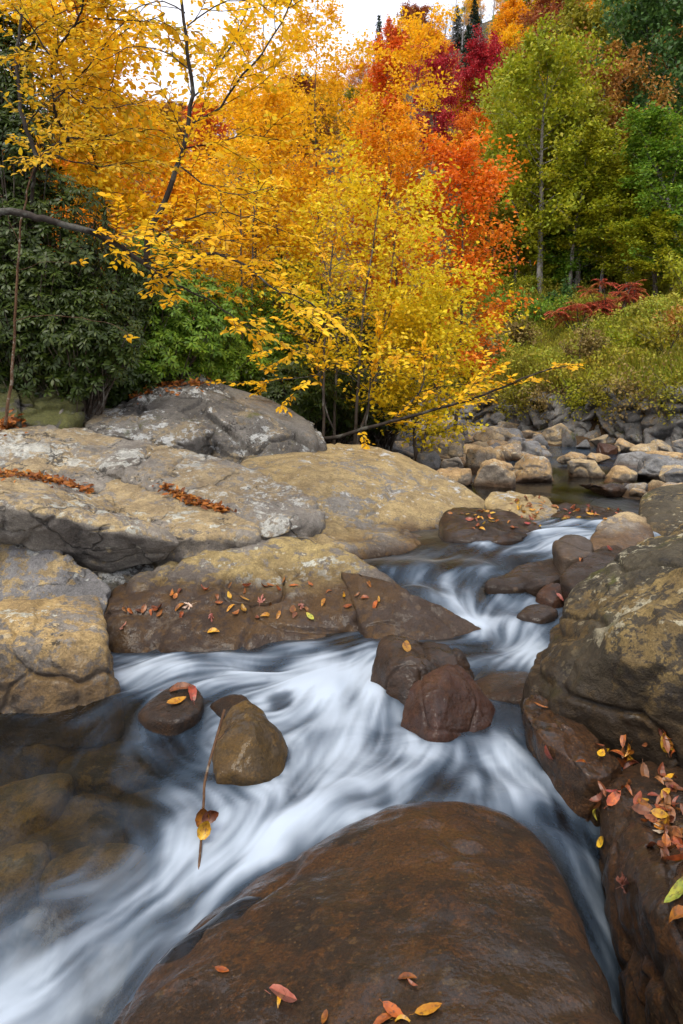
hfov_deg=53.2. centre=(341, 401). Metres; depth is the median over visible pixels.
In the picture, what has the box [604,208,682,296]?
forest tree
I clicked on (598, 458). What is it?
boulder
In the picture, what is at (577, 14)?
forest tree
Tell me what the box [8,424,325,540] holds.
boulder
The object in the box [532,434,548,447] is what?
stone
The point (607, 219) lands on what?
forest tree
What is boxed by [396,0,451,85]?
forest tree
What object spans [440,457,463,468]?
stone
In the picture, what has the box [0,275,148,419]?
rhododendron bush
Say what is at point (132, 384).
rhododendron bush
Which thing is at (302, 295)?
autumn tree
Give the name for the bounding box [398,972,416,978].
fallen leaf
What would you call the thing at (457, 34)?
spruce tree
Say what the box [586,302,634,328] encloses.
shrub
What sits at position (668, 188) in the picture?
forest tree
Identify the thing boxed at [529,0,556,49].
forest tree
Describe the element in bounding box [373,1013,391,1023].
fallen leaf
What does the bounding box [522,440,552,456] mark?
boulder
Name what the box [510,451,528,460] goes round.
stone
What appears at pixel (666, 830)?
fallen leaf
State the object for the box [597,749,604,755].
fallen leaf
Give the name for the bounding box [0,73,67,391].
rhododendron bush
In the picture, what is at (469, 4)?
forest tree
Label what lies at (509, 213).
forest tree
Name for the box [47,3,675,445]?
ground
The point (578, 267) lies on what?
forest tree
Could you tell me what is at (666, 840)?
fallen leaf
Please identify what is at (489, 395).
shrub
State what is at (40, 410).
boulder
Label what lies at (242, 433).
boulder
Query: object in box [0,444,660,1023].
stream
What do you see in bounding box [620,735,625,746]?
fallen leaf
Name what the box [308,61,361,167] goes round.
forest tree
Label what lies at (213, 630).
fallen leaf
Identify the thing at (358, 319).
autumn tree
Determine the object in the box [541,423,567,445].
boulder
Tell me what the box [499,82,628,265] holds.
forest tree
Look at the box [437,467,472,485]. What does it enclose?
boulder
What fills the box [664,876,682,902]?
fallen leaf
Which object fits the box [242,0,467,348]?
autumn tree
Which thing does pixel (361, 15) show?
sky
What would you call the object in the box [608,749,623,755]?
fallen leaf
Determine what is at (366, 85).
forest tree
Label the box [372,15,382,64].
spruce tree
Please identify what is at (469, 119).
forest tree
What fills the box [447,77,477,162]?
forest tree
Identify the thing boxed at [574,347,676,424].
shrub
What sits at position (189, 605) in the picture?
fallen leaf
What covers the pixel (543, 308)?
shrub
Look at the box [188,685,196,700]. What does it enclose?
fallen leaf
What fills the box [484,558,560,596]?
stone
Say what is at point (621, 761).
fallen leaf
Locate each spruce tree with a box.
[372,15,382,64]
[451,4,463,49]
[457,25,474,80]
[464,0,488,48]
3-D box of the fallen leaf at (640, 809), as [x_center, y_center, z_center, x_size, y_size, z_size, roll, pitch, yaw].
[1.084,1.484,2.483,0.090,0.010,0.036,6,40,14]
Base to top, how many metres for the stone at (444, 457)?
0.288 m
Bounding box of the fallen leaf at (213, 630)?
[207,628,219,632]
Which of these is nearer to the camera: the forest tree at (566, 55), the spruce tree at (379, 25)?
the forest tree at (566, 55)
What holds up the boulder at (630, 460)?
on the stream
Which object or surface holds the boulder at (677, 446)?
on the stream
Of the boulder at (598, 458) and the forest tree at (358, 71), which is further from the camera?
the forest tree at (358, 71)
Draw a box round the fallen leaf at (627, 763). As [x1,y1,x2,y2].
[621,760,637,768]
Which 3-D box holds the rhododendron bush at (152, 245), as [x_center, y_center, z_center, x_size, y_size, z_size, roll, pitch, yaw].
[-3.530,-1.352,12.034,2.205,3.422,1.686,0,0,0]
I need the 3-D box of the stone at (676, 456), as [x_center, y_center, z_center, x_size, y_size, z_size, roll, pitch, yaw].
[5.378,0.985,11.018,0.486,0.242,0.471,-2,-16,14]
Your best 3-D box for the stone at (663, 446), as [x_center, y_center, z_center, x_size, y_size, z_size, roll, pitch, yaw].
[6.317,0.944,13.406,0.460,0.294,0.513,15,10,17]
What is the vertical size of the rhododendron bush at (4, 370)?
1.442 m
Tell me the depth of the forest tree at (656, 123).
28.80 m
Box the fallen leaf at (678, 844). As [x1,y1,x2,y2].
[671,841,682,847]
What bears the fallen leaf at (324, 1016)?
on the boulder at (464, 913)
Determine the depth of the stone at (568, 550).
5.16 m
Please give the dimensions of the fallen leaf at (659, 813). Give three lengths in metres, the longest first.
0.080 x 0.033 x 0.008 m
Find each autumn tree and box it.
[0,0,198,293]
[29,145,161,305]
[54,111,233,321]
[134,147,274,312]
[164,73,364,342]
[169,0,367,347]
[190,138,369,346]
[218,245,333,398]
[225,129,486,444]
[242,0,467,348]
[291,282,388,444]
[311,251,544,460]
[323,98,469,372]
[336,34,422,372]
[397,124,539,431]
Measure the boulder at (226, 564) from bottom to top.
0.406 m
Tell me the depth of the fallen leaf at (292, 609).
4.65 m
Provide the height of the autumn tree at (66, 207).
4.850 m
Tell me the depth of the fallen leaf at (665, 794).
2.56 m
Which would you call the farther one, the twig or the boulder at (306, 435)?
the boulder at (306, 435)
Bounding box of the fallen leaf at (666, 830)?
[660,821,668,833]
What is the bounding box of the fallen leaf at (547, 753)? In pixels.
[544,745,552,759]
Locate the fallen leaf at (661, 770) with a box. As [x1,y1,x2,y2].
[657,762,665,777]
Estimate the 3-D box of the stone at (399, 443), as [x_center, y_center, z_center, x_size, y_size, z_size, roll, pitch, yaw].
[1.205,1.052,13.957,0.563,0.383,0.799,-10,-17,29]
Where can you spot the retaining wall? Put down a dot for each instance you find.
(632, 427)
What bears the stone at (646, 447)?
on the stream
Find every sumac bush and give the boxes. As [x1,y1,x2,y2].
[544,302,613,335]
[577,279,646,319]
[602,287,648,315]
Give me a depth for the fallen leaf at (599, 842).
2.57 m
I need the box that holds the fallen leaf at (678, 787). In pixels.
[667,783,682,789]
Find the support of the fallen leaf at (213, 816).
on the twig
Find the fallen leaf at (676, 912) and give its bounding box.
[669,905,682,923]
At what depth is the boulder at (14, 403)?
7.98 m
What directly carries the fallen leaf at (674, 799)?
on the boulder at (647, 940)
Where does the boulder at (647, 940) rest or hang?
on the stream bed
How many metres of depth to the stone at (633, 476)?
9.04 m
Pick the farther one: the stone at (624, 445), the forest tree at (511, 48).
the forest tree at (511, 48)
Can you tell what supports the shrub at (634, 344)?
on the ground at (595, 419)
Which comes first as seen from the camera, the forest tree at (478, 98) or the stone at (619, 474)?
the stone at (619, 474)
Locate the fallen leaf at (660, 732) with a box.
[658,728,671,739]
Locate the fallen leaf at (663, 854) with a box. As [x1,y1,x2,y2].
[660,848,667,862]
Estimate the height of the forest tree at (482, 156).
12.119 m
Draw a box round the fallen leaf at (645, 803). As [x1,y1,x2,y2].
[637,798,652,808]
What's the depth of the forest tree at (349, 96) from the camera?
101.56 m
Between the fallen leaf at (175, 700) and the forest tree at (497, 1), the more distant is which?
the forest tree at (497, 1)
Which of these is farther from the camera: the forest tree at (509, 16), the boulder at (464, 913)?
the forest tree at (509, 16)
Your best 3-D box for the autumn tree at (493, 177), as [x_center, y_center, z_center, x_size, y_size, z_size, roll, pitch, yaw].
[2.329,-1.995,13.371,3.180,7.005,3.130,0,0,0]
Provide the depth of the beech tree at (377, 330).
9.17 m
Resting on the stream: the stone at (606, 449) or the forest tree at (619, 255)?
the stone at (606, 449)
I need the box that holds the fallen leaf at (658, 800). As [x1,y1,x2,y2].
[655,795,661,803]
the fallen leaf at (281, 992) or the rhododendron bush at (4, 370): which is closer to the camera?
the fallen leaf at (281, 992)
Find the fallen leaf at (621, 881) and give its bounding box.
[616,871,628,892]
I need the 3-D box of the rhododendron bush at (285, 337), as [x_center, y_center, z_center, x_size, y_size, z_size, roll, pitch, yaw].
[-1.378,-0.595,11.408,2.016,2.840,1.602,0,0,0]
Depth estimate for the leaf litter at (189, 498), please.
5.96 m
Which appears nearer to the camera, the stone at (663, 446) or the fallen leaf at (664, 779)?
the fallen leaf at (664, 779)
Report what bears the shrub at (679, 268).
on the ground at (595, 419)
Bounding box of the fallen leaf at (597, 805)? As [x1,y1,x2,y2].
[591,793,600,809]
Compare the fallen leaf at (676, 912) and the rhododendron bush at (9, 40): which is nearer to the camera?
the fallen leaf at (676, 912)
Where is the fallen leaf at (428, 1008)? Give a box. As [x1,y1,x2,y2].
[410,1002,441,1014]
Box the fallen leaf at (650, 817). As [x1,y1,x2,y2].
[644,814,660,821]
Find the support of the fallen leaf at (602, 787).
on the boulder at (647, 940)
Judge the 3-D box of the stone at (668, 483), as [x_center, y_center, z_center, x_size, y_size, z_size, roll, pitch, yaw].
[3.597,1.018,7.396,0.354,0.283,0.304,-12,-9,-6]
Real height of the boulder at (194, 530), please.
0.939 m
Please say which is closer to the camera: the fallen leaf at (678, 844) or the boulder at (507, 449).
the fallen leaf at (678, 844)
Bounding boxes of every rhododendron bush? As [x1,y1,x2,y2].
[0,1,41,237]
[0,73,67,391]
[0,167,117,353]
[0,232,99,391]
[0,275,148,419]
[0,335,70,384]
[0,354,32,392]
[54,243,179,407]
[80,341,131,408]
[81,222,201,332]
[89,279,218,383]
[101,358,173,408]
[148,262,256,378]
[175,330,266,389]
[206,280,311,394]
[235,356,354,428]
[275,349,388,443]
[337,367,425,451]
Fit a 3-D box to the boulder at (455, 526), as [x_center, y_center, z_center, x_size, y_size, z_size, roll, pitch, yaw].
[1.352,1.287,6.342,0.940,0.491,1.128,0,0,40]
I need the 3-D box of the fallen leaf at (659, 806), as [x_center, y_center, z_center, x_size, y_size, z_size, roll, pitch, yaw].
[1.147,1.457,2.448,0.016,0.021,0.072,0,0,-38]
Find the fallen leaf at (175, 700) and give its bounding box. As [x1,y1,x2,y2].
[163,696,185,704]
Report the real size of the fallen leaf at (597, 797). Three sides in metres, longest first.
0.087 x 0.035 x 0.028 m
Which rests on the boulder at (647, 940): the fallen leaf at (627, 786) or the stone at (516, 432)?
the fallen leaf at (627, 786)
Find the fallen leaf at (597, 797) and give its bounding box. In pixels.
[589,790,602,804]
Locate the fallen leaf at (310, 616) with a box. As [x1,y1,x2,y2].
[306,612,314,620]
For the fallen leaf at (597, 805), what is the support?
on the boulder at (647, 940)
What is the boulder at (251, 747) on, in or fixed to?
on the stream
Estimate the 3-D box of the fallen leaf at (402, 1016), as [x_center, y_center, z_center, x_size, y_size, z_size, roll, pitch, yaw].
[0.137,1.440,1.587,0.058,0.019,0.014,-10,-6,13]
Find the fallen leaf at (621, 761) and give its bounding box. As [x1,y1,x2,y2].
[617,757,624,766]
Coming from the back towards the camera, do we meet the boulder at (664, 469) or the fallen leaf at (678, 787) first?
the boulder at (664, 469)
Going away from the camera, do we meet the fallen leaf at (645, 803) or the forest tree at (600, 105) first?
the fallen leaf at (645, 803)
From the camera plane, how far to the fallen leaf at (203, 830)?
2.63 m
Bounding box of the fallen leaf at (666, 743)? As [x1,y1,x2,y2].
[663,736,669,752]
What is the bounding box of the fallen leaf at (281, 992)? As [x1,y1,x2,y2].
[265,984,296,1002]
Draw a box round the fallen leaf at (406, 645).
[402,640,410,651]
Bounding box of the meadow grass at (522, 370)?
[421,253,682,393]
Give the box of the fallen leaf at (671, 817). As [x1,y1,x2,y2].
[653,815,681,823]
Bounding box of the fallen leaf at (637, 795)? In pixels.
[633,791,641,803]
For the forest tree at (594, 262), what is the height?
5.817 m
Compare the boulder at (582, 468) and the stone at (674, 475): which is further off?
the boulder at (582, 468)
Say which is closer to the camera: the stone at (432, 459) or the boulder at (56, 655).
the boulder at (56, 655)
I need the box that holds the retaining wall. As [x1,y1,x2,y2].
[420,385,682,445]
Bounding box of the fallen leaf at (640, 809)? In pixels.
[627,804,650,814]
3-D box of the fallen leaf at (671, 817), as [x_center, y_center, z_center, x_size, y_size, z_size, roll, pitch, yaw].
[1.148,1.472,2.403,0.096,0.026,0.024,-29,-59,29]
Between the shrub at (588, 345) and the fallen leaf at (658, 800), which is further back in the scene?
the shrub at (588, 345)
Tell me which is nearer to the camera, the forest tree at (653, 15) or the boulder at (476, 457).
the boulder at (476, 457)
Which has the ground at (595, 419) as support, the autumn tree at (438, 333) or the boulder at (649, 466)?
the autumn tree at (438, 333)
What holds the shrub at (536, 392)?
on the retaining wall
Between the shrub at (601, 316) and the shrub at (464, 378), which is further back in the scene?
the shrub at (601, 316)
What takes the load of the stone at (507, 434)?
on the ground at (595, 419)
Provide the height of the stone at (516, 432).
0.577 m
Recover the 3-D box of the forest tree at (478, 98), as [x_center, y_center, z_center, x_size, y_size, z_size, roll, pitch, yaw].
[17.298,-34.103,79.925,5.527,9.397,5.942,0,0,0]
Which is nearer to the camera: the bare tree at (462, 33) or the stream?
the stream
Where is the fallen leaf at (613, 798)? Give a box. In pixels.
[606,790,620,805]
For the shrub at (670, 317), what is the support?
on the ground at (595, 419)
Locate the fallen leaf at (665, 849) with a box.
[660,846,669,855]
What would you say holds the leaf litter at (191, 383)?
on the boulder at (242, 433)
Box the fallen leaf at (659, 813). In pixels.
[649,808,668,818]
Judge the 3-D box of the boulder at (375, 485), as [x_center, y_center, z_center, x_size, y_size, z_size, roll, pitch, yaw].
[0.217,1.085,7.817,2.871,1.055,2.955,0,0,0]
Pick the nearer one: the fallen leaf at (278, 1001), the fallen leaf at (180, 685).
the fallen leaf at (278, 1001)
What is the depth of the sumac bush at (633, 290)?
27.61 m
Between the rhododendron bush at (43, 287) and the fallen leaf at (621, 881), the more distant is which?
the rhododendron bush at (43, 287)
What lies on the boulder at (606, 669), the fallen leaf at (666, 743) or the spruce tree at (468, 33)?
the fallen leaf at (666, 743)
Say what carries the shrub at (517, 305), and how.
on the ground at (595, 419)
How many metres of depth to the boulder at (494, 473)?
8.76 m
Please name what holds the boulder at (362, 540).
on the ground at (595, 419)
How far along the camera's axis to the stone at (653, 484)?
8.50 m
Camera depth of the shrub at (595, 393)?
16.42 m
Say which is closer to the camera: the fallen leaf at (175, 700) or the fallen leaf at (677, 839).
the fallen leaf at (677, 839)
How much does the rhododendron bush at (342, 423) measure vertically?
2.021 m
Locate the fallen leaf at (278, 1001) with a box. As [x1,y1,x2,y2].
[277,985,287,1006]
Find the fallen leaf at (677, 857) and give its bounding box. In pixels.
[664,853,682,860]
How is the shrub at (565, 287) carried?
on the ground at (595, 419)
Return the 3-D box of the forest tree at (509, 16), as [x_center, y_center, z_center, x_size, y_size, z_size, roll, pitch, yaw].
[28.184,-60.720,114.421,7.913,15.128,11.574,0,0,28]
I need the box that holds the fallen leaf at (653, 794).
[647,792,658,795]
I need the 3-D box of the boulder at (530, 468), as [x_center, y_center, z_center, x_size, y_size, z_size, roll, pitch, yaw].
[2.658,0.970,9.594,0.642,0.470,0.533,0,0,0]
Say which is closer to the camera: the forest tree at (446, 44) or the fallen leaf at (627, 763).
the fallen leaf at (627, 763)
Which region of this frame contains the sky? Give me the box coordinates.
[0,0,502,151]
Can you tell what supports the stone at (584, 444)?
on the ground at (595, 419)
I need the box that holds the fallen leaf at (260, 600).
[258,594,264,604]
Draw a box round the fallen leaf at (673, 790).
[665,782,676,791]
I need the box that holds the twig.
[198,709,225,869]
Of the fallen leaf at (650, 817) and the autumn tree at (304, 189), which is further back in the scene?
the autumn tree at (304, 189)
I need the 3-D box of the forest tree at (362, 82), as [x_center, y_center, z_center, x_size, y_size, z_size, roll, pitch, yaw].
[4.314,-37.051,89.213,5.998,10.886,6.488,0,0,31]
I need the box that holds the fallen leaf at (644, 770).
[640,759,648,777]
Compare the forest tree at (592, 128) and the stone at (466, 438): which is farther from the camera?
the forest tree at (592, 128)
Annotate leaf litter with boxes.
[0,408,27,435]
[0,468,95,493]
[128,373,214,403]
[152,482,236,512]
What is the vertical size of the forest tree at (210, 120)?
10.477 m
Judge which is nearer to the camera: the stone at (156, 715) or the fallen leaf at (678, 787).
the fallen leaf at (678, 787)
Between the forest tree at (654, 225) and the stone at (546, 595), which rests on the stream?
the stone at (546, 595)
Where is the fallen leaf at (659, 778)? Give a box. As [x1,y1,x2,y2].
[653,776,663,784]
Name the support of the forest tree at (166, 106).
on the ground at (595, 419)
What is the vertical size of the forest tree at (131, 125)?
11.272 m
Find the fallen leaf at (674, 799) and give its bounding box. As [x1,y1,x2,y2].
[672,796,677,806]
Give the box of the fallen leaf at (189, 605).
[182,602,193,609]
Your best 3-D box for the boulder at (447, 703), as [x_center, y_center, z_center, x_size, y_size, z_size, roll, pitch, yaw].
[0.549,1.656,3.433,0.495,0.547,0.363,0,0,-31]
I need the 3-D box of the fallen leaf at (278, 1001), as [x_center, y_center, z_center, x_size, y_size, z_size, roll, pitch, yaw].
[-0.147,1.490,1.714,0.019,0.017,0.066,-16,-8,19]
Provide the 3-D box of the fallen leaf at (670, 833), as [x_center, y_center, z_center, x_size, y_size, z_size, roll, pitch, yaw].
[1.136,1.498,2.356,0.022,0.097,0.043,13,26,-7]
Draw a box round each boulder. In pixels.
[0,382,21,429]
[0,429,113,493]
[0,476,178,572]
[0,543,110,615]
[0,595,120,713]
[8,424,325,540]
[18,382,84,428]
[82,407,215,454]
[92,563,153,591]
[98,479,261,569]
[104,537,480,652]
[112,801,620,1023]
[114,372,326,463]
[197,550,235,575]
[212,700,287,785]
[225,387,318,450]
[240,443,484,531]
[302,513,420,559]
[370,635,473,703]
[396,428,423,454]
[400,664,495,742]
[425,431,464,457]
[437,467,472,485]
[438,507,541,544]
[445,420,468,436]
[465,446,496,474]
[473,428,504,441]
[473,459,515,487]
[484,491,558,519]
[494,443,521,460]
[507,436,525,446]
[513,453,553,481]
[519,524,682,768]
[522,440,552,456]
[522,695,621,826]
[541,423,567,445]
[551,502,623,518]
[557,452,586,463]
[560,545,622,599]
[567,459,605,477]
[579,482,628,497]
[587,453,610,463]
[590,511,653,549]
[598,761,682,1023]
[613,451,649,467]
[637,454,682,479]
[638,483,682,535]
[659,465,682,482]
[671,439,682,452]
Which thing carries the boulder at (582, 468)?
on the stream
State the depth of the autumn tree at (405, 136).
13.74 m
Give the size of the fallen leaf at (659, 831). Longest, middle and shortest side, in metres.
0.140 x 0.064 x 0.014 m
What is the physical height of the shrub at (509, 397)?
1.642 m
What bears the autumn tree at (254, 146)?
on the ground at (595, 419)
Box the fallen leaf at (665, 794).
[662,790,671,805]
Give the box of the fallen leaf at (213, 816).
[202,810,218,823]
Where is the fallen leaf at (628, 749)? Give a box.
[625,743,630,756]
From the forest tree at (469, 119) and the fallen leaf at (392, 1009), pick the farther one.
the forest tree at (469, 119)
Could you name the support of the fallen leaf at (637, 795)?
on the boulder at (647, 940)
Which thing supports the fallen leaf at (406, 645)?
on the boulder at (398, 671)
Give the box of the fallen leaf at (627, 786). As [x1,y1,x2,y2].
[621,784,631,794]
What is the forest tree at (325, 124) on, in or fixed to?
on the ground at (595, 419)
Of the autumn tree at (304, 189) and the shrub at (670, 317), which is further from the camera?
the shrub at (670, 317)
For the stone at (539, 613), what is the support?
on the stream
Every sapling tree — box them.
[0,127,138,424]
[167,202,302,385]
[198,153,322,392]
[263,228,370,436]
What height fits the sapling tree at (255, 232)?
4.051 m
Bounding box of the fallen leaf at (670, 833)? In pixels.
[666,826,679,839]
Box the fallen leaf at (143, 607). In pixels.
[141,604,146,612]
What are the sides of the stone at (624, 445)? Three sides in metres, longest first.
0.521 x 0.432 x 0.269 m
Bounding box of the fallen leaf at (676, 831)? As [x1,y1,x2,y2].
[672,827,682,837]
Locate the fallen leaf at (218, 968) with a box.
[213,965,228,971]
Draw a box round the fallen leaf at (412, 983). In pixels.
[405,978,416,985]
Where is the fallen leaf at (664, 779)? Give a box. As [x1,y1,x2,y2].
[662,777,672,780]
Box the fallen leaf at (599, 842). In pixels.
[596,836,602,847]
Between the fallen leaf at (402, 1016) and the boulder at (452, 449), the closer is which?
the fallen leaf at (402, 1016)
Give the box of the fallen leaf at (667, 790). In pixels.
[659,788,669,798]
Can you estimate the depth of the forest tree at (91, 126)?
98.81 m
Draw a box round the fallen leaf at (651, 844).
[645,841,656,846]
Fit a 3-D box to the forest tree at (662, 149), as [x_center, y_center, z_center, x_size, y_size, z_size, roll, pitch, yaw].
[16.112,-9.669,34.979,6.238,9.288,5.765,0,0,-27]
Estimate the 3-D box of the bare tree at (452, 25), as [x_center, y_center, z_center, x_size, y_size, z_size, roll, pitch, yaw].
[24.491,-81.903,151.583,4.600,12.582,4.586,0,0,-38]
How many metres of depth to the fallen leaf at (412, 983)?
1.69 m
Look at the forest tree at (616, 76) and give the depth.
37.06 m
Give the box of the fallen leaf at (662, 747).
[660,736,666,755]
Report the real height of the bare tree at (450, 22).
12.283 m
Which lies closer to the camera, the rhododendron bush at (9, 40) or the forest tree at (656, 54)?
the rhododendron bush at (9, 40)
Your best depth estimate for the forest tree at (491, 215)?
35.76 m
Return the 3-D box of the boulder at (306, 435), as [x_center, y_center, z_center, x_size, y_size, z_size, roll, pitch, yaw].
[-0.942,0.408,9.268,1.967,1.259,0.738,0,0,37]
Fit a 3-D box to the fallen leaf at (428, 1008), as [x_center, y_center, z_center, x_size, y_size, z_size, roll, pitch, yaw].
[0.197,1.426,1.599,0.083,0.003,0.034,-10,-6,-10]
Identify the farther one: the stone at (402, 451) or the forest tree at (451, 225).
the forest tree at (451, 225)
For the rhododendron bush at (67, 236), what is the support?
on the ground at (595, 419)
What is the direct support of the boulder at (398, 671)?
on the stream bed
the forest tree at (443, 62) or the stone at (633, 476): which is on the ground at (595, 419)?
the forest tree at (443, 62)
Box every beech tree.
[0,0,213,292]
[0,0,367,364]
[206,299,584,448]
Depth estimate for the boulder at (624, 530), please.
5.65 m
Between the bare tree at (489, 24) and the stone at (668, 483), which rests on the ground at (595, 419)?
the bare tree at (489, 24)
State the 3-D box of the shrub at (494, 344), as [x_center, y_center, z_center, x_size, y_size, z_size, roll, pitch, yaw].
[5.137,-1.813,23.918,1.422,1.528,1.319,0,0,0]
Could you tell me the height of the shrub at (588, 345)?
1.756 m
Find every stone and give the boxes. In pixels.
[137,683,203,735]
[210,694,247,718]
[392,446,413,458]
[395,441,408,448]
[404,446,413,453]
[416,451,440,470]
[424,451,449,458]
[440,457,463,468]
[462,444,477,456]
[464,432,475,442]
[467,426,486,431]
[470,441,488,446]
[476,671,528,703]
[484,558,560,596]
[487,426,516,440]
[487,440,506,445]
[494,448,505,460]
[498,421,518,428]
[504,428,523,437]
[505,440,520,444]
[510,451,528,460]
[516,604,557,623]
[521,430,535,438]
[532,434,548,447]
[535,583,563,607]
[552,534,593,573]
[561,427,576,446]
[575,440,590,448]
[589,434,607,446]
[596,443,617,454]
[604,465,634,483]
[614,438,633,452]
[621,482,647,500]
[629,443,658,451]
[629,470,637,481]
[629,488,645,496]
[644,451,682,456]
[648,480,663,490]
[651,439,673,451]
[662,482,681,485]
[664,468,682,482]
[667,454,682,459]
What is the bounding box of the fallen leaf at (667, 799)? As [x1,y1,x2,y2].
[664,794,670,805]
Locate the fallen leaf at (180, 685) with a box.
[170,682,196,691]
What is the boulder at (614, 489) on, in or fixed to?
on the stream
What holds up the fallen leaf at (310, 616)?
on the boulder at (301, 562)
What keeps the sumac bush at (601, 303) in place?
on the ground at (595, 419)
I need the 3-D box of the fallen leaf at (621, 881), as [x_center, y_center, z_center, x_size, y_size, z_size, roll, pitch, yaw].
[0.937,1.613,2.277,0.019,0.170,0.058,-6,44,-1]
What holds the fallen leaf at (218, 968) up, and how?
on the boulder at (464, 913)
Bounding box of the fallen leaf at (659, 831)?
[653,823,667,834]
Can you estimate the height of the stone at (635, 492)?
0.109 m
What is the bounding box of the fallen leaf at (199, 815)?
[195,808,208,826]
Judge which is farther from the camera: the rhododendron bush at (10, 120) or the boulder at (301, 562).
the rhododendron bush at (10, 120)
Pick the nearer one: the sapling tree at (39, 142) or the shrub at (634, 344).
the sapling tree at (39, 142)
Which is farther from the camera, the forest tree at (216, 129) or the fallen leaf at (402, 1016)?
the forest tree at (216, 129)
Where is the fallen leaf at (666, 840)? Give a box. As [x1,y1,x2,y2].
[662,832,670,846]
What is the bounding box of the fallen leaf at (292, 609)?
[289,605,295,612]
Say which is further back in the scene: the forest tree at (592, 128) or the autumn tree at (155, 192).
the forest tree at (592, 128)
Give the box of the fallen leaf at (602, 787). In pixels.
[598,781,606,796]
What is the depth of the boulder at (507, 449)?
12.85 m
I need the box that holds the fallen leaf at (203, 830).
[197,821,210,839]
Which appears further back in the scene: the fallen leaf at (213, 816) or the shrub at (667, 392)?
the shrub at (667, 392)
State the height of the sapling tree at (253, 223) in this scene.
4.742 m
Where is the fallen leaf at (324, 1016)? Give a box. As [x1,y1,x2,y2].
[321,1009,327,1023]
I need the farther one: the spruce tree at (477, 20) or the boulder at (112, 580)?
the spruce tree at (477, 20)
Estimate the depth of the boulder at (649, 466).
9.61 m
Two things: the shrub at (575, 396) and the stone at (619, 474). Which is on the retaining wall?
the shrub at (575, 396)
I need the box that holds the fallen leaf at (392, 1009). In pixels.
[383,1001,403,1017]
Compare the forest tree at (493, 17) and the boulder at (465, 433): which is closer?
the boulder at (465, 433)
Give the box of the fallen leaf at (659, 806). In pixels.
[654,804,669,811]
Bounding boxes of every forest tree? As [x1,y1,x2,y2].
[70,96,113,165]
[105,106,143,178]
[136,94,202,161]
[180,97,236,171]
[183,95,232,164]
[225,96,291,172]
[274,71,338,180]
[281,68,332,170]
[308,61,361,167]
[311,85,346,160]
[334,84,363,148]
[341,55,370,99]
[341,77,387,179]
[355,75,391,139]
[364,14,423,129]
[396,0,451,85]
[405,24,458,108]
[409,41,464,201]
[428,23,508,145]
[441,217,486,268]
[445,164,537,279]
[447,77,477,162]
[447,106,492,180]
[456,113,540,214]
[459,2,472,26]
[461,0,487,24]
[467,55,591,247]
[471,2,625,294]
[471,68,495,111]
[475,113,499,158]
[482,13,505,47]
[486,0,533,55]
[489,152,561,285]
[491,0,507,13]
[493,35,546,78]
[494,243,564,292]
[497,21,536,53]
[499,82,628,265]
[514,0,592,58]
[521,115,630,288]
[523,0,550,54]
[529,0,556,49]
[543,186,620,290]
[545,0,650,144]
[545,21,682,160]
[554,228,618,272]
[561,0,682,209]
[574,163,682,288]
[575,145,659,292]
[576,0,601,28]
[589,191,646,273]
[603,194,647,290]
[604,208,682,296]
[613,100,682,292]
[616,125,682,271]
[635,161,682,284]
[636,10,682,209]
[640,160,682,238]
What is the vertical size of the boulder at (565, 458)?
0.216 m
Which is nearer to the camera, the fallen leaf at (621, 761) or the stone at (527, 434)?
the fallen leaf at (621, 761)
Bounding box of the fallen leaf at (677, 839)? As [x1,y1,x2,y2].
[673,835,682,848]
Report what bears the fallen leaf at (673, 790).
on the boulder at (647, 940)
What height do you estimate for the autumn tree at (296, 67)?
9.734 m
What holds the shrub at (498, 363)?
on the ground at (595, 419)
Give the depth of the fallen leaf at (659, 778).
2.65 m
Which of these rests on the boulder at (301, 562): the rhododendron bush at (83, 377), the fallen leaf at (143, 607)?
the fallen leaf at (143, 607)
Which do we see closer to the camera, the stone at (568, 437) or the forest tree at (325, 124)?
the stone at (568, 437)
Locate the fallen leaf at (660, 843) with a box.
[657,840,669,846]
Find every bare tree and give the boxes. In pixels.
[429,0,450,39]
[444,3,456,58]
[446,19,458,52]
[456,4,470,53]
[476,3,487,39]
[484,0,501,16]
[484,12,491,38]
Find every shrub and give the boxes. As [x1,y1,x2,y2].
[447,358,483,390]
[465,378,502,421]
[476,330,506,362]
[484,285,531,320]
[486,357,515,376]
[486,365,543,421]
[499,310,540,347]
[515,369,564,422]
[516,285,576,328]
[540,274,578,307]
[545,366,620,421]
[555,314,615,363]
[559,354,636,429]
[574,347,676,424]
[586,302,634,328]
[603,317,669,348]
[616,297,682,354]
[625,292,679,320]
[626,358,682,425]
[652,299,682,346]
[653,249,682,296]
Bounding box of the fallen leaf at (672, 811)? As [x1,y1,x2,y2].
[665,801,675,818]
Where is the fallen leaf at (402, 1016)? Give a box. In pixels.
[391,1014,410,1021]
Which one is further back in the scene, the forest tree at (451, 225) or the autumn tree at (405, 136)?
the forest tree at (451, 225)
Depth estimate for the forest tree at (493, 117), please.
55.11 m
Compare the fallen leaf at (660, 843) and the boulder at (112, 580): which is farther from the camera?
the boulder at (112, 580)
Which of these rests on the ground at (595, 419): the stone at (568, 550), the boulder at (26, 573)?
the boulder at (26, 573)
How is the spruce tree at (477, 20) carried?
on the ground at (595, 419)
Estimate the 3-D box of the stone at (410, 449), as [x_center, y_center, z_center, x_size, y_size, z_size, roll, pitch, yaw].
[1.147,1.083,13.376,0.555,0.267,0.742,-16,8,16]

